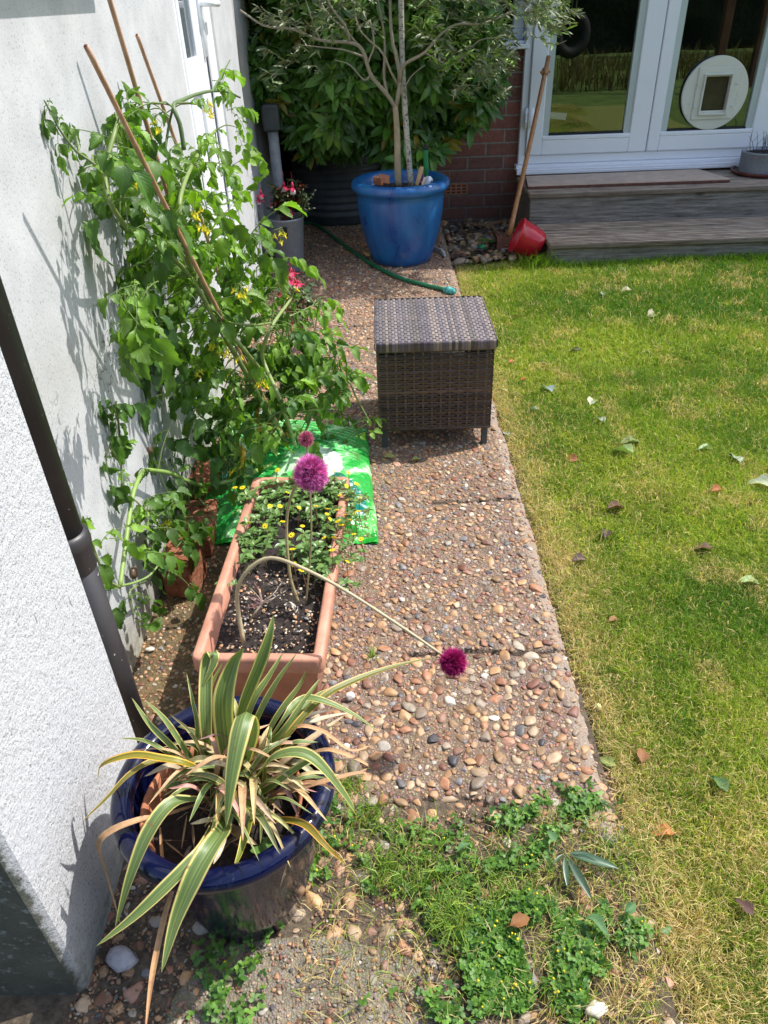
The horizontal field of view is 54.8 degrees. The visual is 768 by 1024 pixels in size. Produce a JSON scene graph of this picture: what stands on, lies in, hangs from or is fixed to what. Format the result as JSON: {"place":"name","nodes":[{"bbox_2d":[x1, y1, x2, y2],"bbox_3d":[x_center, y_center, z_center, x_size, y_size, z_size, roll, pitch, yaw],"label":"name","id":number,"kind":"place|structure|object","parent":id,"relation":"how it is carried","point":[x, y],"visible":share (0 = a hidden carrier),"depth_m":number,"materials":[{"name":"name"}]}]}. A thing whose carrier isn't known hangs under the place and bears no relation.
{"place":"outdoors","nodes":[
{"label":"outdoors","id":0,"kind":"place"},
{"bbox_2d":[0,692,678,1023],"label":"soil","id":1,"kind":"structure","parent":0,"point":[42,1009],"depth_m":1.22,"materials":[{"name":"brown soil"}]},
{"bbox_2d":[104,945,138,972],"bbox_3d":[-0.418,0.711,1.183,0.054,0.030,0.038,20,40,28],"label":"stone","id":2,"kind":"object","parent":1,"relation":"on","point":[120,958],"visible":1,"depth_m":1.17,"materials":[{"name":"white stone"}]},
{"bbox_2d":[110,695,335,943],"bbox_3d":[-0.235,0.523,1.196,0.333,0.310,0.332,-2,35,0],"label":"navy pot","id":3,"kind":"object","parent":1,"relation":"on","point":[246,897],"visible":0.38,"depth_m":1.11,"materials":[{"name":"ceramic"}]},
{"bbox_2d":[84,615,431,1023],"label":"variegated flax","id":4,"kind":"object","parent":3,"relation":"in","point":[229,764],"visible":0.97,"depth_m":1.06,"materials":[{"name":"green plant"}]},
{"bbox_2d":[250,837,272,853],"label":"seedling","id":5,"kind":"object","parent":3,"relation":"in","point":[266,843],"visible":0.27,"depth_m":1.06,"materials":[{"name":"green plant"}]},
{"bbox_2d":[165,937,438,1023],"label":"slab","id":6,"kind":"structure","parent":1,"relation":"on","point":[185,996],"depth_m":1.15,"materials":[{"name":"concrete"}]},
{"bbox_2d":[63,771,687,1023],"bbox_3d":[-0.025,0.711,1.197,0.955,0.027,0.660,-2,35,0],"label":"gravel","id":7,"kind":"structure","parent":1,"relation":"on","point":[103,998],"depth_m":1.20,"materials":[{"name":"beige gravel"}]},
{"bbox_2d":[550,844,618,899],"bbox_3d":[0.333,0.608,1.262,0.117,0.010,0.078,17,39,25],"label":"leafy sprig","id":8,"kind":"object","parent":7,"relation":"on","point":[585,856],"visible":1,"depth_m":1.27,"materials":[{"name":"green plant"}]},
{"bbox_2d":[186,646,680,1023],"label":"weeds","id":9,"kind":"object","parent":1,"relation":"on","point":[567,984],"visible":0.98,"depth_m":1.21,"materials":[{"name":"green plant"}]},
{"bbox_2d":[455,842,468,853],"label":"fallen leaf","id":10,"kind":"object","parent":9,"relation":"on","point":[461,845],"visible":1,"depth_m":1.29,"materials":[{"name":"green plant"}]},
{"bbox_2d":[505,912,529,927],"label":"fallen leaf","id":11,"kind":"object","parent":9,"relation":"on","point":[519,919],"visible":1,"depth_m":1.20,"materials":[{"name":"orange plant"}]},
{"bbox_2d":[547,830,557,843],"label":"fallen leaf","id":12,"kind":"object","parent":9,"relation":"on","point":[553,836],"visible":1,"depth_m":1.30,"materials":[{"name":"green plant"}]},
{"bbox_2d":[582,914,607,936],"bbox_3d":[0.340,0.652,1.181,0.020,0.025,0.048,-31,44,-35],"label":"fallen leaf","id":13,"kind":"object","parent":9,"relation":"on","point":[597,920],"visible":1,"depth_m":1.18,"materials":[{"name":"green plant"}]},
{"bbox_2d":[621,902,635,913],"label":"fallen leaf","id":14,"kind":"object","parent":9,"relation":"on","point":[630,907],"visible":1,"depth_m":1.20,"materials":[{"name":"green plant"}]},
{"bbox_2d":[292,798,684,1023],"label":"dry grass","id":15,"kind":"structure","parent":1,"relation":"on","point":[640,984],"depth_m":1.20,"materials":[{"name":"plant"}]},
{"bbox_2d":[584,999,607,1018],"bbox_3d":[0.315,0.740,1.101,0.034,0.014,0.024,-24,40,-28],"label":"stone","id":16,"kind":"object","parent":1,"relation":"on","point":[597,1010],"visible":0.99,"depth_m":1.10,"materials":[{"name":"white stone"}]},
{"bbox_2d":[132,224,618,846],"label":"path","id":17,"kind":"structure","parent":0,"point":[452,560],"depth_m":1.78,"materials":[{"name":"beige gravel"}]},
{"bbox_2d":[145,646,154,651],"bbox_3d":[-0.549,0.322,1.741,0.024,0.007,0.015,9,36,16],"label":"stone","id":18,"kind":"object","parent":17,"relation":"on","point":[150,649],"visible":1,"depth_m":1.74,"materials":[{"name":"white stone"}]},
{"bbox_2d":[159,535,208,597],"bbox_3d":[-0.514,0.139,1.906,0.078,0.125,0.110,3,35,7],"label":"terracotta pot","id":19,"kind":"object","parent":17,"relation":"on","point":[179,586],"visible":0.48,"depth_m":1.88,"materials":[{"name":"orange ceramic"}]},
{"bbox_2d":[177,499,217,556],"bbox_3d":[-0.526,0.045,2.096,0.100,0.062,0.200,-4,35,-3],"label":"terracotta pot","id":20,"kind":"object","parent":17,"relation":"on","point":[209,547],"visible":0.43,"depth_m":2.09,"materials":[{"name":"brown ceramic"}]},
{"bbox_2d":[187,446,219,500],"bbox_3d":[-0.539,-0.116,2.307,0.090,0.085,0.215,-2,35,0],"label":"terracotta pot","id":21,"kind":"object","parent":17,"relation":"on","point":[205,474],"visible":0.15,"depth_m":2.23,"materials":[{"name":"brown ceramic"}]},
{"bbox_2d":[192,477,349,714],"bbox_3d":[-0.232,0.177,1.772,0.262,0.198,0.670,0,35,3],"label":"trough planter","id":22,"kind":"object","parent":17,"relation":"on","point":[303,632],"visible":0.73,"depth_m":1.60,"materials":[{"name":"ceramic"}]},
{"bbox_2d":[245,583,284,620],"bbox_3d":[-0.257,0.187,1.606,0.084,0.056,0.080,-2,35,0],"label":"dead flower spray","id":23,"kind":"object","parent":22,"relation":"on","point":[261,602],"visible":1,"depth_m":1.59,"materials":[{"name":"beige plant"}]},
{"bbox_2d":[284,601,297,611],"bbox_3d":[-0.198,0.205,1.597,0.037,0.018,0.018,26,44,34],"label":"papery sheath","id":24,"kind":"object","parent":22,"relation":"on","point":[293,606],"visible":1,"depth_m":1.60,"materials":[{"name":"white plant"}]},
{"bbox_2d":[215,468,373,594],"bbox_3d":[-0.209,0.025,1.807,0.371,0.131,0.495,-2,35,0],"label":"creeping zinnia","id":25,"kind":"object","parent":22,"relation":"in","point":[322,559],"visible":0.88,"depth_m":1.80,"materials":[{"name":"green plant"}]},
{"bbox_2d":[297,430,313,602],"bbox_3d":[-0.154,0.016,1.542,0.034,0.390,0.088,5,36,11],"label":"allium","id":26,"kind":"object","parent":22,"relation":"on","point":[306,438],"visible":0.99,"depth_m":1.47,"materials":[{"name":"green plant"}]},
{"bbox_2d":[285,453,330,602],"bbox_3d":[-0.159,0.040,1.526,0.124,0.371,0.077,10,37,16],"label":"allium","id":27,"kind":"object","parent":22,"relation":"on","point":[311,473],"visible":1,"depth_m":1.42,"materials":[{"name":"purple plant"}]},
{"bbox_2d":[235,556,468,677],"bbox_3d":[-0.074,0.213,1.426,0.492,0.208,0.061,11,37,18],"label":"allium","id":28,"kind":"object","parent":22,"relation":"on","point":[451,662],"visible":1,"depth_m":1.39,"materials":[{"name":"purple plant"}]},
{"bbox_2d":[267,212,303,271],"bbox_3d":[-0.529,-1.486,4.099,0.199,0.282,0.199,-2,35,0],"label":"plant pot","id":29,"kind":"object","parent":17,"relation":"on","point":[292,246],"visible":0.62,"depth_m":4.03,"materials":[{"name":"grey plastic"}]},
{"bbox_2d":[255,172,308,220],"bbox_3d":[-0.549,-1.644,3.929,0.235,0.307,0.345,18,40,26],"label":"fuchsia","id":30,"kind":"object","parent":29,"relation":"in","point":[289,194],"visible":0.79,"depth_m":3.93,"materials":[{"name":"green plant"}]},
{"bbox_2d":[298,189,315,217],"bbox_3d":[-0.418,-1.624,3.941,0.126,0.184,0.055,20,41,28],"label":"trailing plant","id":31,"kind":"object","parent":29,"relation":"in","point":[300,213],"visible":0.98,"depth_m":3.94,"materials":[{"name":"green plant"}]},
{"bbox_2d":[204,410,377,543],"bbox_3d":[-0.296,-0.175,2.346,0.549,0.117,0.785,-2,35,0],"label":"compost bag","id":32,"kind":"object","parent":17,"relation":"on","point":[341,460],"visible":0.4,"depth_m":2.25,"materials":[{"name":"plastic"}]},
{"bbox_2d":[272,263,324,330],"bbox_3d":[-0.359,-0.877,3.094,0.238,0.383,0.204,-23,40,-27],"label":"fuchsia","id":33,"kind":"object","parent":17,"relation":"on","point":[305,291],"visible":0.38,"depth_m":3.06,"materials":[{"name":"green plant"}]},
{"bbox_2d":[345,692,354,700],"bbox_3d":[-0.073,0.396,1.601,0.021,0.019,0.017,-17,38,-20],"label":"stone","id":34,"kind":"object","parent":17,"relation":"on","point":[349,696],"visible":1,"depth_m":1.59,"materials":[{"name":"white stone"}]},
{"bbox_2d":[304,221,455,294],"bbox_3d":[-0.122,-1.525,4.354,0.217,0.040,1.791,-22,39,-25],"label":"garden hose","id":35,"kind":"object","parent":17,"relation":"on","point":[449,290],"visible":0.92,"depth_m":4.04,"materials":[{"name":"teal plastic"}]},
{"bbox_2d":[245,0,516,225],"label":"shrub","id":36,"kind":"object","parent":17,"relation":"on","point":[337,125],"visible":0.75,"depth_m":4.09,"materials":[{"name":"green plant"}]},
{"bbox_2d":[384,452,394,457],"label":"fallen leaf","id":37,"kind":"object","parent":17,"relation":"on","point":[389,454],"visible":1,"depth_m":2.43,"materials":[{"name":"green plant"}]},
{"bbox_2d":[351,169,449,266],"bbox_3d":[0.094,-1.633,4.141,0.538,0.435,0.541,-2,35,0],"label":"blue pot","id":38,"kind":"object","parent":17,"relation":"on","point":[400,225],"visible":0.91,"depth_m":3.98,"materials":[{"name":"ceramic"}]},
{"bbox_2d":[373,176,382,185],"bbox_3d":[-0.032,-1.750,3.920,0.050,0.044,0.025,16,39,25],"label":"terracotta shard","id":39,"kind":"object","parent":38,"relation":"on","point":[377,180],"visible":1,"depth_m":3.91,"materials":[{"name":"ceramic"}]},
{"bbox_2d":[378,174,389,183],"bbox_3d":[0.000,-1.766,3.934,0.069,0.055,0.030,-14,36,-16],"label":"terracotta shard","id":40,"kind":"object","parent":38,"relation":"on","point":[385,179],"visible":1,"depth_m":3.93,"materials":[{"name":"ceramic"}]},
{"bbox_2d":[240,0,585,186],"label":"olive tree","id":41,"kind":"object","parent":38,"relation":"on","point":[541,19],"visible":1,"depth_m":3.52,"materials":[{"name":"green plant"}]},
{"bbox_2d":[422,145,432,184],"bbox_3d":[0.232,-1.820,3.964,0.055,0.259,0.046,12,37,20],"label":"hand trowel","id":42,"kind":"object","parent":38,"relation":"in","point":[427,179],"visible":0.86,"depth_m":3.95,"materials":[{"name":"green plastic"}]},
{"bbox_2d":[374,295,497,446],"bbox_3d":[0.163,-0.481,2.536,0.380,0.378,0.410,-2,35,0],"label":"rattan box","id":43,"kind":"object","parent":17,"relation":"on","point":[435,362],"visible":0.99,"depth_m":2.37,"materials":[{"name":"wicker"}]},
{"bbox_2d":[434,247,445,256],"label":"fallen leaf","id":44,"kind":"object","parent":17,"relation":"on","point":[441,250],"visible":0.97,"depth_m":4.31,"materials":[{"name":"grey plant"}]},
{"bbox_2d":[415,166,423,185],"bbox_3d":[0.185,-1.762,3.927,0.060,0.126,0.027,-29,43,-33],"label":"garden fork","id":45,"kind":"object","parent":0,"point":[419,175],"visible":0.98,"depth_m":3.91,"materials":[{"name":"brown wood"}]},
{"bbox_2d":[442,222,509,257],"bbox_3d":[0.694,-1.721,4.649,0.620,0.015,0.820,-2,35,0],"label":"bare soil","id":46,"kind":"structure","parent":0,"point":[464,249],"depth_m":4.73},
{"bbox_2d":[440,218,543,265],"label":"gravel","id":47,"kind":"structure","parent":46,"relation":"on","point":[472,238],"depth_m":4.52,"materials":[{"name":"grey gravel"}]},
{"bbox_2d":[478,244,485,250],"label":"leaf","id":48,"kind":"object","parent":47,"relation":"on","point":[483,246],"visible":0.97,"depth_m":4.34,"materials":[{"name":"green plant"}]},
{"bbox_2d":[477,238,495,242],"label":"seedling","id":49,"kind":"object","parent":47,"relation":"on","point":[485,240],"visible":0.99,"depth_m":4.42,"materials":[{"name":"green plant"}]},
{"bbox_2d":[508,218,545,256],"bbox_3d":[0.811,-1.556,4.204,0.209,0.214,0.194,-2,35,0],"label":"red pot","id":50,"kind":"object","parent":47,"relation":"on","point":[529,235],"visible":0.98,"depth_m":4.14,"materials":[{"name":"red plastic"}]},
{"bbox_2d":[495,55,550,249],"bbox_3d":[0.806,-2.089,4.346,0.137,0.964,0.647,13,38,20],"label":"broom","id":51,"kind":"object","parent":46,"relation":"on","point":[502,240],"visible":0.88,"depth_m":4.32,"materials":[{"name":"wood"}]},
{"bbox_2d":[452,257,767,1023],"bbox_3d":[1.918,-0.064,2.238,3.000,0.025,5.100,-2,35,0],"label":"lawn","id":52,"kind":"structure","parent":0,"point":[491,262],"depth_m":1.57,"materials":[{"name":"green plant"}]},
{"bbox_2d":[501,247,560,269],"bbox_3d":[0.825,-1.406,4.112,0.358,0.111,0.230,-2,35,0],"label":"grass tuft","id":53,"kind":"object","parent":52,"relation":"on","point":[537,260],"visible":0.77,"depth_m":4.10,"materials":[{"name":"green plant"}]},
{"bbox_2d":[542,384,553,394],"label":"fallen leaf","id":54,"kind":"object","parent":52,"relation":"on","point":[551,387],"visible":0.97,"depth_m":2.85,"materials":[{"name":"plant"}]},
{"bbox_2d":[587,396,596,404],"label":"fallen leaf","id":55,"kind":"object","parent":52,"relation":"on","point":[588,398],"visible":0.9,"depth_m":2.76,"materials":[{"name":"white plant"}]},
{"bbox_2d":[651,822,677,836],"bbox_3d":[0.512,0.580,1.346,0.055,0.023,0.027,-2,35,0],"label":"fallen leaf","id":56,"kind":"object","parent":52,"relation":"on","point":[670,831],"visible":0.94,"depth_m":1.35,"materials":[{"name":"orange plant"}]},
{"bbox_2d":[694,541,719,549],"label":"fallen leaf","id":57,"kind":"object","parent":52,"relation":"on","point":[705,544],"visible":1,"depth_m":2.03,"materials":[{"name":"brown plant"}]},
{"bbox_2d":[734,575,758,583],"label":"fallen leaf","id":58,"kind":"object","parent":52,"relation":"on","point":[747,578],"visible":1,"depth_m":1.91,"materials":[{"name":"plant"}]},
{"bbox_2d":[748,475,767,485],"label":"fallen leaf","id":59,"kind":"object","parent":52,"relation":"on","point":[763,479],"visible":0.96,"depth_m":2.28,"materials":[{"name":"plant"}]},
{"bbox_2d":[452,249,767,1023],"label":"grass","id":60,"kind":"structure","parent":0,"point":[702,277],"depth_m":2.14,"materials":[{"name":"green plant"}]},
{"bbox_2d":[565,454,580,462],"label":"fallen leaf","id":61,"kind":"object","parent":60,"relation":"on","point":[574,457],"visible":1,"depth_m":2.42,"materials":[{"name":"orange plant"}]},
{"bbox_2d":[572,552,586,560],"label":"fallen leaf","id":62,"kind":"object","parent":60,"relation":"on","point":[580,556],"visible":1,"depth_m":2.00,"materials":[{"name":"plant"}]},
{"bbox_2d":[593,703,601,710],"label":"fallen leaf","id":63,"kind":"object","parent":60,"relation":"on","point":[596,708],"visible":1,"depth_m":1.58,"materials":[{"name":"yellow plant"}]},
{"bbox_2d":[602,528,611,538],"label":"fallen leaf","id":64,"kind":"object","parent":60,"relation":"on","point":[607,534],"visible":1,"depth_m":2.08,"materials":[{"name":"plant"}]},
{"bbox_2d":[600,756,619,768],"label":"fallen leaf","id":65,"kind":"object","parent":60,"relation":"on","point":[608,759],"visible":1,"depth_m":1.47,"materials":[{"name":"yellow plant"}]},
{"bbox_2d":[604,500,622,508],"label":"fallen leaf","id":66,"kind":"object","parent":60,"relation":"on","point":[615,503],"visible":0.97,"depth_m":2.20,"materials":[{"name":"brown plant"}]},
{"bbox_2d":[612,443,638,456],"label":"fallen leaf","id":67,"kind":"object","parent":60,"relation":"on","point":[627,448],"visible":0.96,"depth_m":2.45,"materials":[{"name":"green plant"}]},
{"bbox_2d":[615,436,641,444],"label":"fallen leaf","id":68,"kind":"object","parent":60,"relation":"on","point":[632,440],"visible":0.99,"depth_m":2.51,"materials":[{"name":"green plant"}]},
{"bbox_2d":[637,748,649,766],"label":"fallen leaf","id":69,"kind":"object","parent":60,"relation":"on","point":[645,756],"visible":1,"depth_m":1.48,"materials":[{"name":"orange plant"}]},
{"bbox_2d":[695,443,713,449],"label":"fallen leaf","id":70,"kind":"object","parent":60,"relation":"on","point":[706,445],"visible":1,"depth_m":2.45,"materials":[{"name":"green plant"}]},
{"bbox_2d":[712,484,722,491],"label":"fallen leaf","id":71,"kind":"object","parent":60,"relation":"on","point":[716,487],"visible":1,"depth_m":2.25,"materials":[{"name":"orange plant"}]},
{"bbox_2d":[710,775,729,795],"bbox_3d":[0.647,0.524,1.422,0.028,0.020,0.052,-2,35,0],"label":"fallen leaf","id":72,"kind":"object","parent":60,"relation":"on","point":[722,780],"visible":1,"depth_m":1.42,"materials":[{"name":"green plant"}]},
{"bbox_2d":[731,452,743,464],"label":"fallen leaf","id":73,"kind":"object","parent":60,"relation":"on","point":[737,457],"visible":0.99,"depth_m":2.40,"materials":[{"name":"white plant"}]},
{"bbox_2d":[734,898,756,921],"bbox_3d":[0.601,0.659,1.231,0.024,0.016,0.041,-2,35,0],"label":"fallen leaf","id":74,"kind":"object","parent":60,"relation":"on","point":[748,907],"visible":1,"depth_m":1.23,"materials":[{"name":"brown plant"}]},
{"label":"ground","id":75,"kind":"structure","parent":0,"visible":0},
{"bbox_2d":[0,0,289,671],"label":"rendered wall","id":76,"kind":"structure","parent":75,"relation":"on","point":[57,275],"depth_m":1.51,"materials":[{"name":"white paint"}]},
{"bbox_2d":[0,348,137,995],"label":"wall pier","id":77,"kind":"structure","parent":76,"relation":"attached to","point":[65,726],"depth_m":1.07,"materials":[{"name":"white paint"}]},
{"bbox_2d":[0,276,150,742],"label":"downpipe","id":78,"kind":"object","parent":76,"relation":"attached to","point":[77,534],"visible":0.48,"depth_m":1.20,"materials":[{"name":"black plastic"}]},
{"bbox_2d":[129,566,137,578],"bbox_3d":[-0.565,0.137,1.667,0.019,0.028,0.030,-2,35,0],"label":"snail","id":79,"kind":"object","parent":76,"relation":"attached to","point":[133,572],"visible":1,"depth_m":1.66,"materials":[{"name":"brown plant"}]},
{"bbox_2d":[147,447,152,453],"bbox_3d":[-0.572,-0.153,1.813,0.016,0.021,0.025,-17,38,-21],"label":"snail","id":80,"kind":"object","parent":76,"relation":"attached to","point":[149,450],"visible":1,"depth_m":1.80,"materials":[{"name":"brown plant"}]},
{"bbox_2d":[173,0,247,351],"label":"side door","id":81,"kind":"structure","parent":76,"relation":"attached to","point":[194,28],"depth_m":2.55,"materials":[{"name":"white plastic"}]},
{"bbox_2d":[174,0,235,325],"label":"door leaf","id":82,"kind":"structure","parent":81,"relation":"in","point":[189,14],"depth_m":2.50,"materials":[{"name":"white plastic"}]},
{"bbox_2d":[41,60,387,632],"bbox_3d":[-0.309,-0.390,1.939,0.628,1.301,1.483,-2,35,0],"label":"tomato plant","id":83,"kind":"object","parent":75,"relation":"on","point":[147,338],"visible":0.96,"depth_m":1.79,"materials":[{"name":"green plant"}]},
{"bbox_2d":[107,0,187,265],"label":"bamboo cane","id":84,"kind":"object","parent":83,"relation":"attached to","point":[125,53],"visible":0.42,"depth_m":1.55,"materials":[{"name":"brown wood"}]},
{"bbox_2d":[135,34,217,273],"bbox_3d":[-0.530,-0.899,1.981,0.015,0.650,0.286,3,35,7],"label":"bamboo cane","id":85,"kind":"object","parent":83,"relation":"attached to","point":[137,36],"visible":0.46,"depth_m":1.79,"materials":[{"name":"brown wood"}]},
{"bbox_2d":[83,44,284,436],"bbox_3d":[-0.388,-0.481,1.725,0.013,1.064,0.673,5,35,10],"label":"bamboo cane","id":86,"kind":"object","parent":83,"relation":"attached to","point":[136,147],"visible":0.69,"depth_m":1.37,"materials":[{"name":"brown wood"}]},
{"bbox_2d":[287,0,767,222],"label":"house","id":87,"kind":"structure","parent":75,"relation":"on","point":[593,54],"depth_m":7.00,"materials":[{"name":"brick"}]},
{"bbox_2d":[261,103,282,201],"bbox_3d":[-0.611,-1.906,4.270,0.090,0.780,0.100,-2,35,0],"label":"waste pipe","id":88,"kind":"object","parent":87,"relation":"attached to","point":[271,120],"visible":0.67,"depth_m":4.12,"materials":[{"name":"black plastic"}]},
{"bbox_2d":[496,0,528,49],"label":"window","id":89,"kind":"structure","parent":87,"relation":"in","point":[518,27],"depth_m":4.37,"materials":[{"name":"white plastic"}]},
{"bbox_2d":[514,0,767,174],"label":"patio doors","id":90,"kind":"structure","parent":87,"relation":"attached to","point":[644,139],"depth_m":4.60,"materials":[{"name":"white plastic"}]},
{"bbox_2d":[550,112,566,119],"bbox_3d":[1.065,-2.460,4.605,0.140,0.050,0.004,-2,35,0],"label":"leaflet","id":91,"kind":"object","parent":90,"relation":"attached to","point":[557,115],"visible":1,"depth_m":4.60,"materials":[{"name":"paper"}]},
{"bbox_2d":[524,0,667,154],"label":"door leaf","id":92,"kind":"structure","parent":90,"relation":"in","point":[651,15],"depth_m":4.51,"materials":[{"name":"white plastic"}]},
{"bbox_2d":[645,0,767,150],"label":"door leaf","id":93,"kind":"structure","parent":90,"relation":"in","point":[660,138],"depth_m":4.56,"materials":[{"name":"white plastic"}]},
{"bbox_2d":[681,55,747,129],"bbox_3d":[2.009,-2.550,4.515,0.396,0.396,0.088,-2,35,0],"label":"cat flap","id":94,"kind":"object","parent":90,"relation":"on","point":[714,92],"visible":1,"depth_m":4.50,"materials":[{"name":"beige plastic"}]},
{"bbox_2d":[515,169,767,265],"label":"wooden steps","id":95,"kind":"structure","parent":75,"relation":"on","point":[601,223],"depth_m":4.33,"materials":[{"name":"grey wood"}]},
{"bbox_2d":[525,169,729,188],"bbox_3d":[1.449,-2.031,4.520,1.195,0.022,0.307,-2,35,0],"label":"plywood sheet","id":96,"kind":"object","parent":95,"relation":"on","point":[668,177],"visible":1,"depth_m":4.46,"materials":[{"name":"wood"}]},
{"bbox_2d":[731,131,767,177],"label":"zinc planter","id":97,"kind":"object","parent":95,"relation":"on","point":[753,162],"visible":1,"depth_m":4.49,"materials":[{"name":"grey metal"}]}
]}

